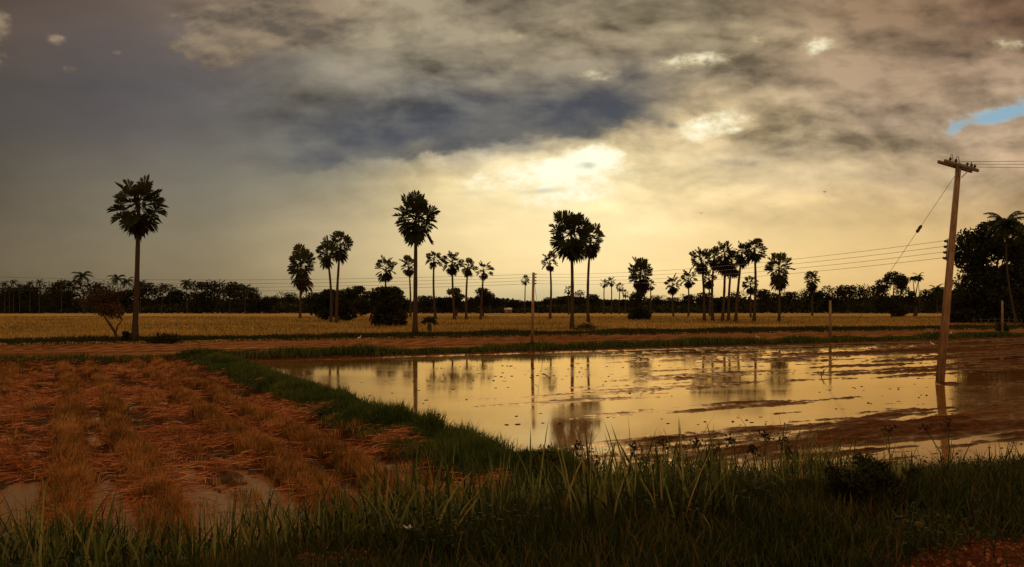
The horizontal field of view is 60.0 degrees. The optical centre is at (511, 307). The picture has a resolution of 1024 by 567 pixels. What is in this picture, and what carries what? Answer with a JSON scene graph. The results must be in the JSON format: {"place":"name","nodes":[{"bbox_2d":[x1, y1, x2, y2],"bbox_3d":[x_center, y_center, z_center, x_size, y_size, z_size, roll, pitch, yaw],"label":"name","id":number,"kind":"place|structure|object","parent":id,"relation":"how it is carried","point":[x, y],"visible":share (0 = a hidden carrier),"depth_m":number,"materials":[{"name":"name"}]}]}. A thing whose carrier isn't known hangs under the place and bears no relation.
{"place":"outdoors","nodes":[
{"label":"outdoors","id":0,"kind":"place"},
{"bbox_2d":[0,339,1023,548],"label":"water","id":1,"kind":"structure","parent":0,"point":[397,378],"depth_m":27.92,"materials":[{"name":"liquid"}]},
{"bbox_2d":[0,311,1023,566],"bbox_3d":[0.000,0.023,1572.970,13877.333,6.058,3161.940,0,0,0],"label":"ground","id":2,"kind":"structure","parent":0,"point":[868,429],"depth_m":30.64,"materials":[{"name":"soil"}]},
{"bbox_2d":[0,287,26,312],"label":"leafy tree","id":3,"kind":"object","parent":2,"relation":"on","point":[16,296],"visible":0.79,"depth_m":340.77,"materials":[{"name":"green plant"}]},
{"bbox_2d":[17,283,50,312],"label":"leafy tree","id":4,"kind":"object","parent":2,"relation":"on","point":[32,294],"visible":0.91,"depth_m":344.65,"materials":[{"name":"green plant"}]},
{"bbox_2d":[35,282,74,309],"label":"leafy tree","id":5,"kind":"object","parent":2,"relation":"on","point":[50,292],"visible":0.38,"depth_m":372.82,"materials":[{"name":"green plant"}]},
{"bbox_2d":[51,279,85,312],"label":"leafy tree","id":6,"kind":"object","parent":2,"relation":"on","point":[66,297],"visible":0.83,"depth_m":348.78,"materials":[{"name":"green plant"}]},
{"bbox_2d":[72,271,93,313],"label":"coconut palm","id":7,"kind":"object","parent":2,"relation":"on","point":[82,276],"visible":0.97,"depth_m":325.06,"materials":[{"name":"green plant"}]},
{"bbox_2d":[76,280,116,312],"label":"leafy tree","id":8,"kind":"object","parent":2,"relation":"on","point":[96,286],"visible":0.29,"depth_m":369.38,"materials":[{"name":"green plant"}]},
{"bbox_2d":[77,288,125,340],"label":"bare shrub","id":9,"kind":"object","parent":2,"relation":"on","point":[113,309],"visible":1,"depth_m":65.32,"materials":[{"name":"brown plant"}]},
{"bbox_2d":[103,289,133,307],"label":"leafy tree","id":10,"kind":"object","parent":2,"relation":"on","point":[126,301],"visible":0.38,"depth_m":334.65,"materials":[{"name":"green plant"}]},
{"bbox_2d":[106,174,168,341],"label":"toddy palm","id":11,"kind":"object","parent":2,"relation":"on","point":[138,225],"visible":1,"depth_m":66.05,"materials":[{"name":"green plant"}]},
{"bbox_2d":[128,282,162,305],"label":"leafy tree","id":12,"kind":"object","parent":2,"relation":"on","point":[144,297],"visible":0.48,"depth_m":377.13,"materials":[{"name":"green plant"}]},
{"bbox_2d":[142,332,181,343],"bbox_3d":[-25.442,2.279,64.630,2.796,1.053,2.834,0,0,0],"label":"weed clump","id":13,"kind":"object","parent":2,"relation":"on","point":[164,338],"visible":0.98,"depth_m":64.28,"materials":[{"name":"green plant"}]},
{"bbox_2d":[152,284,183,311],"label":"leafy tree","id":14,"kind":"object","parent":2,"relation":"on","point":[169,298],"visible":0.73,"depth_m":368.40,"materials":[{"name":"green plant"}]},
{"bbox_2d":[187,280,215,312],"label":"leafy tree","id":15,"kind":"object","parent":2,"relation":"on","point":[195,296],"visible":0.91,"depth_m":347.50,"materials":[{"name":"green plant"}]},
{"bbox_2d":[200,278,226,312],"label":"leafy tree","id":16,"kind":"object","parent":2,"relation":"on","point":[212,293],"visible":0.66,"depth_m":350.58,"materials":[{"name":"green plant"}]},
{"bbox_2d":[214,281,247,313],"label":"leafy tree","id":17,"kind":"object","parent":2,"relation":"on","point":[229,292],"visible":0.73,"depth_m":339.77,"materials":[{"name":"green plant"}]},
{"bbox_2d":[231,287,261,313],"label":"leafy tree","id":18,"kind":"object","parent":2,"relation":"on","point":[253,294],"visible":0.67,"depth_m":332.58,"materials":[{"name":"green plant"}]},
{"bbox_2d":[0,354,495,541],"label":"stubble","id":19,"kind":"object","parent":2,"relation":"on","point":[117,421],"visible":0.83,"depth_m":16.18,"materials":[{"name":"plant"}]},
{"bbox_2d":[0,356,513,539],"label":"straw","id":20,"kind":"object","parent":2,"relation":"on","point":[196,430],"visible":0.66,"depth_m":17.67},
{"bbox_2d":[247,296,272,313],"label":"leafy tree","id":21,"kind":"object","parent":2,"relation":"on","point":[264,303],"visible":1,"depth_m":327.74,"materials":[{"name":"green plant"}]},
{"bbox_2d":[263,295,286,313],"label":"leafy tree","id":22,"kind":"object","parent":2,"relation":"on","point":[274,302],"visible":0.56,"depth_m":334.93,"materials":[{"name":"green plant"}]},
{"bbox_2d":[274,292,303,312],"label":"leafy tree","id":23,"kind":"object","parent":2,"relation":"on","point":[291,299],"visible":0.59,"depth_m":374.38,"materials":[{"name":"green plant"}]},
{"bbox_2d":[287,243,315,318],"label":"toddy palm","id":24,"kind":"object","parent":2,"relation":"on","point":[304,255],"visible":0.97,"depth_m":184.88,"materials":[{"name":"green plant"}]},
{"bbox_2d":[303,292,319,312],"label":"leafy tree","id":25,"kind":"object","parent":2,"relation":"on","point":[310,297],"visible":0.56,"depth_m":372.22,"materials":[{"name":"green plant"}]},
{"bbox_2d":[305,289,335,319],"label":"thicket tree","id":26,"kind":"object","parent":2,"relation":"on","point":[322,298],"visible":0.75,"depth_m":153.25,"materials":[{"name":"green plant"}]},
{"bbox_2d":[315,235,338,322],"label":"toddy palm","id":27,"kind":"object","parent":2,"relation":"on","point":[325,260],"visible":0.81,"depth_m":138.83,"materials":[{"name":"green plant"}]},
{"bbox_2d":[327,231,353,323],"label":"toddy palm","id":28,"kind":"object","parent":2,"relation":"on","point":[341,254],"visible":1,"depth_m":132.20,"materials":[{"name":"green plant"}]},
{"bbox_2d":[326,288,358,320],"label":"thicket tree","id":29,"kind":"object","parent":2,"relation":"on","point":[345,305],"visible":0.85,"depth_m":153.14,"materials":[{"name":"green plant"}]},
{"bbox_2d":[351,285,371,315],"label":"leafy tree","id":30,"kind":"object","parent":2,"relation":"on","point":[361,305],"visible":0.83,"depth_m":230.98,"materials":[{"name":"green plant"}]},
{"bbox_2d":[143,346,610,495],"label":"dike grass","id":31,"kind":"structure","parent":2,"relation":"on","point":[304,391],"depth_m":18.52,"materials":[{"name":"plant"}]},
{"bbox_2d":[375,256,397,285],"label":"toddy palm","id":32,"kind":"object","parent":2,"relation":"on","point":[386,275],"visible":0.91,"depth_m":198.04,"materials":[{"name":"green plant"}]},
{"bbox_2d":[366,286,408,326],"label":"round bush","id":33,"kind":"object","parent":2,"relation":"on","point":[388,304],"visible":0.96,"depth_m":109.99,"materials":[{"name":"green plant"}]},
{"bbox_2d":[399,254,413,316],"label":"toddy palm","id":34,"kind":"object","parent":2,"relation":"on","point":[408,272],"visible":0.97,"depth_m":213.71,"materials":[{"name":"green plant"}]},
{"bbox_2d":[391,189,440,334],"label":"toddy palm","id":35,"kind":"object","parent":2,"relation":"on","point":[418,207],"visible":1,"depth_m":76.77,"materials":[{"name":"green plant"}]},
{"bbox_2d":[411,295,437,313],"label":"leafy tree","id":36,"kind":"object","parent":2,"relation":"on","point":[424,299],"visible":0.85,"depth_m":333.48,"materials":[{"name":"green plant"}]},
{"bbox_2d":[420,316,438,331],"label":"young palm","id":37,"kind":"object","parent":2,"relation":"on","point":[429,319],"visible":0.99,"depth_m":86.99,"materials":[{"name":"green plant"}]},
{"bbox_2d":[425,251,442,319],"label":"toddy palm","id":38,"kind":"object","parent":2,"relation":"on","point":[433,265],"visible":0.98,"depth_m":173.64,"materials":[{"name":"green plant"}]},
{"bbox_2d":[432,296,452,313],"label":"leafy tree","id":39,"kind":"object","parent":2,"relation":"on","point":[441,305],"visible":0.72,"depth_m":337.89,"materials":[{"name":"green plant"}]},
{"bbox_2d":[440,250,462,319],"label":"toddy palm","id":40,"kind":"object","parent":2,"relation":"on","point":[451,271],"visible":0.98,"depth_m":163.42,"materials":[{"name":"green plant"}]},
{"bbox_2d":[446,288,464,315],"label":"leafy tree","id":41,"kind":"object","parent":2,"relation":"on","point":[459,297],"visible":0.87,"depth_m":234.65,"materials":[{"name":"green plant"}]},
{"bbox_2d":[0,295,933,311],"bbox_3d":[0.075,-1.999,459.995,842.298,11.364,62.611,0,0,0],"label":"woodland","id":42,"kind":"object","parent":2,"relation":"on","point":[642,302],"visible":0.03,"depth_m":438.67,"materials":[{"name":"green plant"}]},
{"bbox_2d":[460,257,475,319],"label":"toddy palm","id":43,"kind":"object","parent":2,"relation":"on","point":[466,272],"visible":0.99,"depth_m":163.40,"materials":[{"name":"green plant"}]},
{"bbox_2d":[0,300,941,312],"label":"undergrowth","id":44,"kind":"object","parent":2,"relation":"on","point":[743,307],"visible":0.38,"depth_m":352.06,"materials":[{"name":"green plant"}]},
{"bbox_2d":[463,297,479,313],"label":"leafy tree","id":45,"kind":"object","parent":2,"relation":"on","point":[473,302],"visible":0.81,"depth_m":333.17,"materials":[{"name":"green plant"}]},
{"bbox_2d":[472,261,493,319],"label":"toddy palm","id":46,"kind":"object","parent":2,"relation":"on","point":[483,276],"visible":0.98,"depth_m":163.42,"materials":[{"name":"green plant"}]},
{"bbox_2d":[474,287,495,316],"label":"leafy tree","id":47,"kind":"object","parent":2,"relation":"on","point":[488,297],"visible":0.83,"depth_m":228.86,"materials":[{"name":"green plant"}]},
{"bbox_2d":[489,298,506,308],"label":"leafy tree","id":48,"kind":"object","parent":2,"relation":"on","point":[498,302],"visible":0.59,"depth_m":385.84,"materials":[{"name":"green plant"}]},
{"bbox_2d":[0,451,1023,566],"bbox_3d":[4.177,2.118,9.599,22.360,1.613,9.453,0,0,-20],"label":"grass","id":49,"kind":"structure","parent":2,"relation":"on","point":[861,538],"depth_m":6.26,"materials":[{"name":"plant"}]},
{"bbox_2d":[0,415,1023,566],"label":"reeds","id":50,"kind":"object","parent":2,"relation":"on","point":[20,547],"visible":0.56,"depth_m":7.34,"materials":[{"name":"plant"}]},
{"bbox_2d":[0,315,1023,338],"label":"rice crop","id":51,"kind":"object","parent":2,"relation":"on","point":[100,328],"visible":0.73,"depth_m":121.41,"materials":[{"name":"plant"}]},
{"bbox_2d":[0,330,1023,365],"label":"dike grass","id":52,"kind":"structure","parent":2,"relation":"on","point":[544,345],"depth_m":53.63,"materials":[{"name":"plant"}]},
{"bbox_2d":[0,324,1023,346],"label":"verge grass","id":53,"kind":"structure","parent":2,"relation":"on","point":[485,333],"depth_m":79.93,"materials":[{"name":"plant"}]},
{"bbox_2d":[503,299,522,308],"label":"leafy tree","id":54,"kind":"object","parent":2,"relation":"on","point":[515,304],"visible":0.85,"depth_m":384.72,"materials":[{"name":"green plant"}]},
{"bbox_2d":[531,272,542,341],"bbox_3d":[1.602,0.254,56.084,0.934,4.885,0.238,0,0,-14],"label":"thin utility pole","id":55,"kind":"object","parent":2,"relation":"on","point":[532,307],"visible":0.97,"depth_m":55.92,"materials":[{"name":"concrete"}]},
{"bbox_2d":[541,251,557,319],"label":"toddy palm","id":56,"kind":"object","parent":2,"relation":"on","point":[549,267],"visible":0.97,"depth_m":173.63,"materials":[{"name":"green plant"}]},
{"bbox_2d":[549,210,595,328],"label":"toddy palm","id":57,"kind":"object","parent":2,"relation":"on","point":[571,249],"visible":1,"depth_m":95.29,"materials":[{"name":"green plant"}]},
{"bbox_2d":[570,290,585,304],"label":"leafy tree","id":58,"kind":"object","parent":2,"relation":"on","point":[582,301],"visible":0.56,"depth_m":401.06,"materials":[{"name":"green plant"}]},
{"bbox_2d":[584,294,600,312],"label":"leafy tree","id":59,"kind":"object","parent":2,"relation":"on","point":[595,299],"visible":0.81,"depth_m":361.19,"materials":[{"name":"green plant"}]},
{"bbox_2d":[582,221,605,322],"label":"toddy palm","id":60,"kind":"object","parent":2,"relation":"on","point":[595,247],"visible":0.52,"depth_m":132.24,"materials":[{"name":"green plant"}]},
{"bbox_2d":[626,291,652,319],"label":"bush","id":61,"kind":"object","parent":2,"relation":"on","point":[638,312],"visible":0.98,"depth_m":164.51,"materials":[{"name":"green plant"}]},
{"bbox_2d":[628,256,652,307],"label":"toddy palm","id":62,"kind":"object","parent":2,"relation":"on","point":[643,284],"visible":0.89,"depth_m":184.83,"materials":[{"name":"green plant"}]},
{"bbox_2d":[268,534,1023,566],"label":"gravel","id":63,"kind":"structure","parent":2,"relation":"on","point":[1008,545],"depth_m":5.88,"materials":[{"name":"gravel"}]},
{"bbox_2d":[645,295,670,312],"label":"leafy tree","id":64,"kind":"object","parent":2,"relation":"on","point":[654,299],"visible":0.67,"depth_m":371.52,"materials":[{"name":"green plant"}]},
{"bbox_2d":[664,273,681,315],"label":"toddy palm","id":65,"kind":"object","parent":2,"relation":"on","point":[672,290],"visible":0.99,"depth_m":231.49,"materials":[{"name":"green plant"}]},
{"bbox_2d":[678,294,697,311],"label":"leafy tree","id":66,"kind":"object","parent":2,"relation":"on","point":[692,297],"visible":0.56,"depth_m":382.19,"materials":[{"name":"green plant"}]},
{"bbox_2d":[680,267,696,315],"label":"toddy palm","id":67,"kind":"object","parent":2,"relation":"on","point":[687,284],"visible":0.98,"depth_m":231.49,"materials":[{"name":"green plant"}]},
{"bbox_2d":[689,246,712,320],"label":"toddy palm","id":68,"kind":"object","parent":2,"relation":"on","point":[700,269],"visible":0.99,"depth_m":154.30,"materials":[{"name":"green plant"}]},
{"bbox_2d":[694,292,714,309],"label":"leafy tree","id":69,"kind":"object","parent":2,"relation":"on","point":[699,299],"visible":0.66,"depth_m":374.48,"materials":[{"name":"green plant"}]},
{"bbox_2d":[704,269,717,315],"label":"toddy palm","id":70,"kind":"object","parent":2,"relation":"on","point":[708,284],"visible":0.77,"depth_m":231.57,"materials":[{"name":"green plant"}]},
{"bbox_2d":[707,245,718,320],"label":"toddy palm","id":71,"kind":"object","parent":2,"relation":"on","point":[713,264],"visible":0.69,"depth_m":154.33,"materials":[{"name":"green plant"}]},
{"bbox_2d":[713,297,734,312],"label":"leafy tree","id":72,"kind":"object","parent":2,"relation":"on","point":[717,303],"visible":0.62,"depth_m":341.35,"materials":[{"name":"green plant"}]},
{"bbox_2d":[712,240,737,321],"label":"toddy palm","id":73,"kind":"object","parent":2,"relation":"on","point":[722,262],"visible":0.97,"depth_m":146.11,"materials":[{"name":"green plant"}]},
{"bbox_2d":[726,250,740,320],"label":"toddy palm","id":74,"kind":"object","parent":2,"relation":"on","point":[733,274],"visible":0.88,"depth_m":146.13,"materials":[{"name":"green plant"}]},
{"bbox_2d":[726,290,749,312],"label":"leafy tree","id":75,"kind":"object","parent":2,"relation":"on","point":[740,300],"visible":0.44,"depth_m":376.85,"materials":[{"name":"green plant"}]},
{"bbox_2d":[734,241,749,320],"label":"toddy palm","id":76,"kind":"object","parent":2,"relation":"on","point":[743,261],"visible":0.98,"depth_m":146.17,"materials":[{"name":"green plant"}]},
{"bbox_2d":[742,275,758,317],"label":"toddy palm","id":77,"kind":"object","parent":2,"relation":"on","point":[750,290],"visible":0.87,"depth_m":198.44,"materials":[{"name":"green plant"}]},
{"bbox_2d":[741,444,760,469],"bbox_3d":[2.966,2.016,10.983,0.233,0.653,0.356,0,0,-42],"label":"umbrella sedge","id":78,"kind":"object","parent":2,"relation":"on","point":[752,448],"visible":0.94,"depth_m":10.97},
{"bbox_2d":[744,238,767,321],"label":"toddy palm","id":79,"kind":"object","parent":2,"relation":"on","point":[754,257],"visible":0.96,"depth_m":146.17,"materials":[{"name":"green plant"}]},
{"bbox_2d":[753,289,771,312],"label":"leafy tree","id":80,"kind":"object","parent":2,"relation":"on","point":[763,293],"visible":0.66,"depth_m":365.61,"materials":[{"name":"green plant"}]},
{"bbox_2d":[757,429,774,472],"bbox_3d":[3.312,2.031,11.605,0.221,0.866,0.258,0,0,0],"label":"umbrella sedge","id":81,"kind":"object","parent":2,"relation":"on","point":[766,434],"visible":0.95,"depth_m":11.60,"materials":[{"name":"plant"}]},
{"bbox_2d":[761,292,789,312],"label":"leafy tree","id":82,"kind":"object","parent":2,"relation":"on","point":[774,297],"visible":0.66,"depth_m":354.37,"materials":[{"name":"green plant"}]},
{"bbox_2d":[763,252,796,321],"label":"toddy palm","id":83,"kind":"object","parent":2,"relation":"on","point":[778,281],"visible":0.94,"depth_m":145.94,"materials":[{"name":"green plant"}]},
{"bbox_2d":[781,291,805,312],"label":"leafy tree","id":84,"kind":"object","parent":2,"relation":"on","point":[794,295],"visible":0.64,"depth_m":359.32,"materials":[{"name":"green plant"}]},
{"bbox_2d":[804,271,820,315],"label":"toddy palm","id":85,"kind":"object","parent":2,"relation":"on","point":[811,286],"visible":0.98,"depth_m":249.40,"materials":[{"name":"green plant"}]},
{"bbox_2d":[807,290,829,311],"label":"leafy tree","id":86,"kind":"object","parent":2,"relation":"on","point":[819,295],"visible":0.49,"depth_m":371.40,"materials":[{"name":"green plant"}]},
{"bbox_2d":[818,285,842,312],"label":"leafy tree","id":87,"kind":"object","parent":2,"relation":"on","point":[826,299],"visible":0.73,"depth_m":345.04,"materials":[{"name":"green plant"}]},
{"bbox_2d":[829,300,831,336],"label":"short post","id":88,"kind":"object","parent":2,"relation":"on","point":[830,320],"visible":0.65,"depth_m":68.92,"materials":[{"name":"wood"}]},
{"bbox_2d":[833,284,857,313],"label":"leafy tree","id":89,"kind":"object","parent":2,"relation":"on","point":[841,294],"visible":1,"depth_m":336.17,"materials":[{"name":"green plant"}]},
{"bbox_2d":[846,283,871,311],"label":"leafy tree","id":90,"kind":"object","parent":2,"relation":"on","point":[861,291],"visible":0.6,"depth_m":375.54,"materials":[{"name":"green plant"}]},
{"bbox_2d":[805,452,918,513],"bbox_3d":[2.927,1.487,7.408,0.987,0.488,0.738,0,0,0],"label":"leafy shrub","id":91,"kind":"object","parent":2,"relation":"on","point":[867,479],"visible":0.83,"depth_m":7.38,"materials":[{"name":"green plant"}]},
{"bbox_2d":[863,285,890,313],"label":"leafy tree","id":92,"kind":"object","parent":2,"relation":"on","point":[870,293],"visible":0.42,"depth_m":333.17,"materials":[{"name":"green plant"}]},
{"bbox_2d":[869,271,910,316],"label":"leafy tree","id":93,"kind":"object","parent":2,"relation":"on","point":[893,305],"visible":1,"depth_m":214.44,"materials":[{"name":"green plant"}]},
{"bbox_2d":[906,276,921,315],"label":"leafy tree","id":94,"kind":"object","parent":2,"relation":"on","point":[913,302],"visible":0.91,"depth_m":224.63,"materials":[{"name":"green plant"}]},
{"bbox_2d":[916,289,943,313],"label":"leafy tree","id":95,"kind":"object","parent":2,"relation":"on","point":[924,297],"visible":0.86,"depth_m":339.45,"materials":[{"name":"green plant"}]},
{"bbox_2d":[928,284,943,313],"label":"coconut palm","id":96,"kind":"object","parent":2,"relation":"on","point":[936,289],"visible":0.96,"depth_m":320.96,"materials":[{"name":"green plant"}]},
{"bbox_2d":[935,154,978,382],"bbox_3d":[15.977,-1.027,32.066,2.256,8.871,0.764,0,0,-33],"label":"utility pole","id":97,"kind":"object","parent":2,"relation":"on","point":[949,252],"visible":0.99,"depth_m":31.83,"materials":[{"name":"concrete"}]},
{"bbox_2d":[0,252,941,287],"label":"power cable","id":98,"kind":"object","parent":97,"relation":"attached to","point":[440,283],"visible":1,"depth_m":58.91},
{"bbox_2d":[5,246,942,283],"bbox_3d":[-23.587,-2.608,62.099,97.788,1.907,14.111,0,0,29],"label":"power cable","id":99,"kind":"object","parent":97,"relation":"attached to","point":[499,278],"visible":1,"depth_m":55.34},
{"bbox_2d":[13,241,939,279],"bbox_3d":[-23.580,-2.925,62.098,97.803,2.125,14.107,0,0,29],"label":"power cable","id":100,"kind":"object","parent":97,"relation":"attached to","point":[521,274],"visible":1,"depth_m":56.28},
{"bbox_2d":[34,258,937,291],"bbox_3d":[-23.601,-1.917,62.103,97.758,1.584,14.121,0,0,29],"label":"power cable","id":101,"kind":"object","parent":97,"relation":"attached to","point":[452,286],"visible":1,"depth_m":59.33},
{"bbox_2d":[821,176,954,376],"bbox_3d":[14.084,-0.887,33.619,4.958,7.688,0.120,0,0,40],"label":"guy wire","id":102,"kind":"object","parent":97,"relation":"attached to","point":[918,228],"visible":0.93,"depth_m":33.20,"materials":[{"name":"grey metal"}]},
{"bbox_2d":[949,289,986,323],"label":"edge bush","id":103,"kind":"object","parent":2,"relation":"on","point":[962,314],"visible":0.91,"depth_m":128.83,"materials":[{"name":"green plant"}]},
{"bbox_2d":[951,217,1023,323],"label":"tree","id":104,"kind":"object","parent":2,"relation":"on","point":[982,278],"visible":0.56,"depth_m":130.02,"materials":[{"name":"green plant"}]},
{"bbox_2d":[982,211,1023,323],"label":"coconut palm","id":105,"kind":"object","parent":2,"relation":"on","point":[1009,222],"visible":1,"depth_m":121.75,"materials":[{"name":"green plant"}]},
{"bbox_2d":[0,0,1023,302],"label":"sky","id":106,"kind":"structure","parent":0,"point":[265,128],"materials":[{"name":"grey"}]},
{"bbox_2d":[533,444,550,483],"bbox_3d":[0.405,2.116,10.980,0.304,0.861,0.243,0,0,-30],"label":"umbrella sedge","id":107,"kind":"object","parent":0,"point":[545,451],"visible":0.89,"depth_m":10.97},
{"bbox_2d":[310,365,1021,473],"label":"mud crumbs","id":108,"kind":"object","parent":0,"point":[641,393],"visible":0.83,"depth_m":26.37,"materials":[{"name":"soil"}]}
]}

